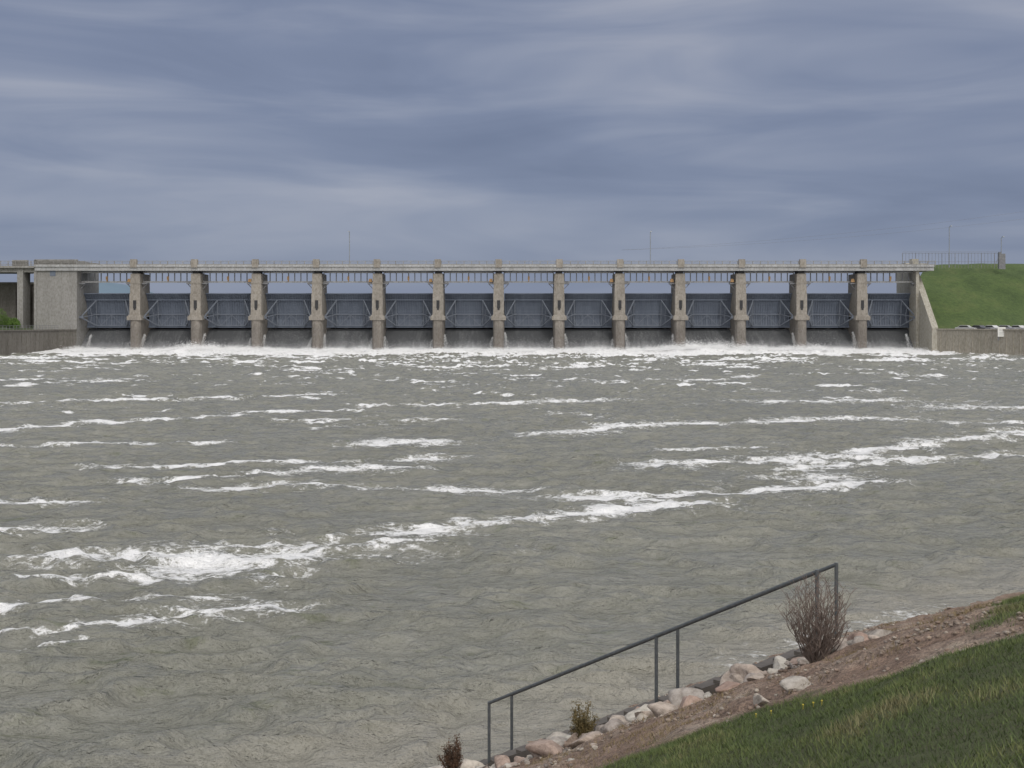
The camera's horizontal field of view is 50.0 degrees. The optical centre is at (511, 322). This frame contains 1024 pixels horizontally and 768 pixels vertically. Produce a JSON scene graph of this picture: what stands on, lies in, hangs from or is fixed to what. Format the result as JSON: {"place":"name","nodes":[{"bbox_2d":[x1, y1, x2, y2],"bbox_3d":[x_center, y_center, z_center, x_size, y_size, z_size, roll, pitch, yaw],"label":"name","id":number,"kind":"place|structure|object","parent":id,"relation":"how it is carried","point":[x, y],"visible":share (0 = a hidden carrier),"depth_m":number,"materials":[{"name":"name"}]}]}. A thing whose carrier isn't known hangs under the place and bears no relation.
{"place":"outdoors","nodes":[
{"label":"outdoors","id":0,"kind":"place"},
{"bbox_2d":[0,321,33,329],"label":"bank","id":1,"kind":"structure","parent":0,"point":[2,327],"depth_m":260.00,"materials":[{"name":"grey concrete"}]},
{"bbox_2d":[0,309,11,326],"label":"leafy bush","id":2,"kind":"object","parent":1,"relation":"on","point":[2,319],"visible":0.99,"depth_m":258.95,"materials":[{"name":"green plant"}]},
{"bbox_2d":[3,317,20,328],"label":"leafy bush","id":3,"kind":"object","parent":1,"relation":"on","point":[15,322],"visible":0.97,"depth_m":259.66,"materials":[{"name":"green plant"}]},
{"bbox_2d":[99,283,151,292],"bbox_3d":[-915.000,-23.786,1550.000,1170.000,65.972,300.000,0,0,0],"label":"distant hill","id":4,"kind":"structure","parent":0,"point":[112,288],"depth_m":1497.51,"materials":[{"name":"blue"}]},
{"bbox_2d":[99,328,895,328],"bbox_3d":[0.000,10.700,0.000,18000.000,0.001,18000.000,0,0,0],"label":"ground","id":5,"kind":"structure","parent":0,"point":[504,328],"depth_m":1958.28,"materials":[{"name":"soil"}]},
{"bbox_2d":[0,259,937,350],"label":"spillway dam","id":6,"kind":"structure","parent":5,"relation":"on","point":[63,293],"depth_m":264.65,"materials":[{"name":"concrete"}]},
{"bbox_2d":[348,231,349,263],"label":"street lamp","id":7,"kind":"object","parent":6,"relation":"on","point":[349,247],"visible":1,"depth_m":263.41,"materials":[{"name":"metal"}]},
{"bbox_2d":[81,329,913,351],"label":"spillway flow","id":8,"kind":"object","parent":6,"relation":"attached to","point":[533,338],"visible":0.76,"depth_m":266.40,"materials":[{"name":"liquid"}]},
{"bbox_2d":[650,231,651,263],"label":"street lamp","id":9,"kind":"object","parent":6,"relation":"on","point":[650,247],"visible":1,"depth_m":263.41,"materials":[{"name":"metal"}]},
{"bbox_2d":[79,327,921,350],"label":"spray mist","id":10,"kind":"structure","parent":0,"point":[474,345],"depth_m":260.09,"materials":[{"name":"white liquid"}]},
{"bbox_2d":[0,344,1023,767],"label":"river water","id":11,"kind":"structure","parent":0,"point":[286,558],"depth_m":37.99,"materials":[{"name":"grey liquid"}]},
{"bbox_2d":[60,331,931,351],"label":"spray foam","id":12,"kind":"object","parent":11,"relation":"on","point":[687,345],"visible":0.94,"depth_m":254.46,"materials":[{"name":"white liquid"}]},
{"bbox_2d":[0,0,1023,292],"label":"sky","id":13,"kind":"structure","parent":0,"point":[233,131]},
{"bbox_2d":[509,592,1023,767],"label":"grass bank","id":14,"kind":"structure","parent":0,"point":[960,639],"depth_m":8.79,"materials":[{"name":"green plant"}]},
{"bbox_2d":[437,733,463,767],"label":"juniper shrub","id":15,"kind":"object","parent":14,"relation":"on","point":[453,757],"visible":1,"depth_m":16.18,"materials":[{"name":"brown plant"}]},
{"bbox_2d":[479,562,837,766],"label":"handrail","id":16,"kind":"object","parent":14,"relation":"on","point":[710,685],"visible":0.49,"depth_m":15.09,"materials":[{"name":"metal"}]},
{"bbox_2d":[428,629,891,767],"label":"riprap rocks","id":17,"kind":"object","parent":14,"relation":"on","point":[736,674],"visible":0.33,"depth_m":13.86,"materials":[{"name":"stone"}]},
{"bbox_2d":[568,699,599,736],"bbox_3d":[1.001,5.507,15.091,0.449,0.607,0.399,0,0,0],"label":"juniper shrub","id":18,"kind":"object","parent":17,"relation":"on","point":[583,724],"visible":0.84,"depth_m":15.05,"materials":[{"name":"green plant"}]},
{"bbox_2d":[499,599,1023,767],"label":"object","id":19,"kind":"object","parent":14,"relation":"on","point":[715,701],"visible":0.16,"depth_m":11.47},
{"bbox_2d":[500,595,1023,767],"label":"gravel","id":20,"kind":"structure","parent":14,"relation":"on","point":[956,622],"depth_m":10.84,"materials":[{"name":"brown gravel"}]},
{"bbox_2d":[773,571,856,663],"bbox_3d":[3.401,3.334,12.334,0.893,1.043,0.934,0,0,0],"label":"bare shrub","id":21,"kind":"object","parent":14,"relation":"on","point":[815,639],"visible":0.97,"depth_m":12.27,"materials":[{"name":"brown plant"}]},
{"bbox_2d":[920,263,1023,328],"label":"grass hill","id":22,"kind":"structure","parent":0,"point":[977,294],"depth_m":276.35,"materials":[{"name":"green plant"}]},
{"bbox_2d":[631,212,1018,249],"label":"power line","id":23,"kind":"object","parent":22,"relation":"on","point":[821,235],"visible":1,"depth_m":299.98,"materials":[{"name":"metal"}]},
{"bbox_2d":[949,225,951,266],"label":"street lamp","id":24,"kind":"object","parent":22,"relation":"on","point":[949,245],"visible":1,"depth_m":284.91,"materials":[{"name":"metal"}]},
{"bbox_2d":[902,251,1005,268],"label":"chain link fence","id":25,"kind":"object","parent":22,"relation":"on","point":[1001,259],"visible":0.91,"depth_m":283.94,"materials":[{"name":"metal"}]},
{"label":"parking lot","id":26,"kind":"structure","parent":0,"visible":0},
{"bbox_2d":[955,325,976,328],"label":"parked car","id":27,"kind":"object","parent":26,"relation":"on","point":[964,327],"visible":0.62,"depth_m":251.88,"materials":[{"name":"paint"}]},
{"bbox_2d":[972,325,989,328],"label":"parked car","id":28,"kind":"object","parent":26,"relation":"on","point":[979,326],"visible":0.55,"depth_m":251.25,"materials":[{"name":"paint"}]},
{"bbox_2d":[985,325,997,328],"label":"parked car","id":29,"kind":"object","parent":26,"relation":"on","point":[992,326],"visible":0.28,"depth_m":250.80,"materials":[{"name":"paint"}]},
{"bbox_2d":[998,325,1016,328],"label":"parked car","id":30,"kind":"object","parent":26,"relation":"on","point":[1008,327],"visible":0.43,"depth_m":250.09,"materials":[{"name":"paint"}]},
{"bbox_2d":[1011,325,1023,328],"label":"parked car","id":31,"kind":"object","parent":26,"relation":"on","point":[1019,326],"visible":0.5,"depth_m":249.87,"materials":[{"name":"paint"}]},
{"label":"outer river water","id":32,"kind":"structure","parent":0,"visible":0},
{"bbox_2d":[0,329,76,354],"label":"retaining wall","id":33,"kind":"structure","parent":32,"relation":"in","point":[21,341],"depth_m":248.61,"materials":[{"name":"concrete"}]},
{"bbox_2d":[6,325,57,329],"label":"wall railing","id":34,"kind":"object","parent":33,"relation":"on","point":[33,325],"depth_m":249.45,"materials":[{"name":"metal"}]},
{"bbox_2d":[937,329,1023,354],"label":"retaining wall","id":35,"kind":"structure","parent":32,"relation":"in","point":[986,341],"depth_m":244.71,"materials":[{"name":"beige concrete"}]},
{"bbox_2d":[998,327,1005,340],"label":"notice sign","id":36,"kind":"object","parent":35,"relation":"attached to","point":[1000,332],"visible":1,"depth_m":240.00,"materials":[{"name":"metal"}]}
]}

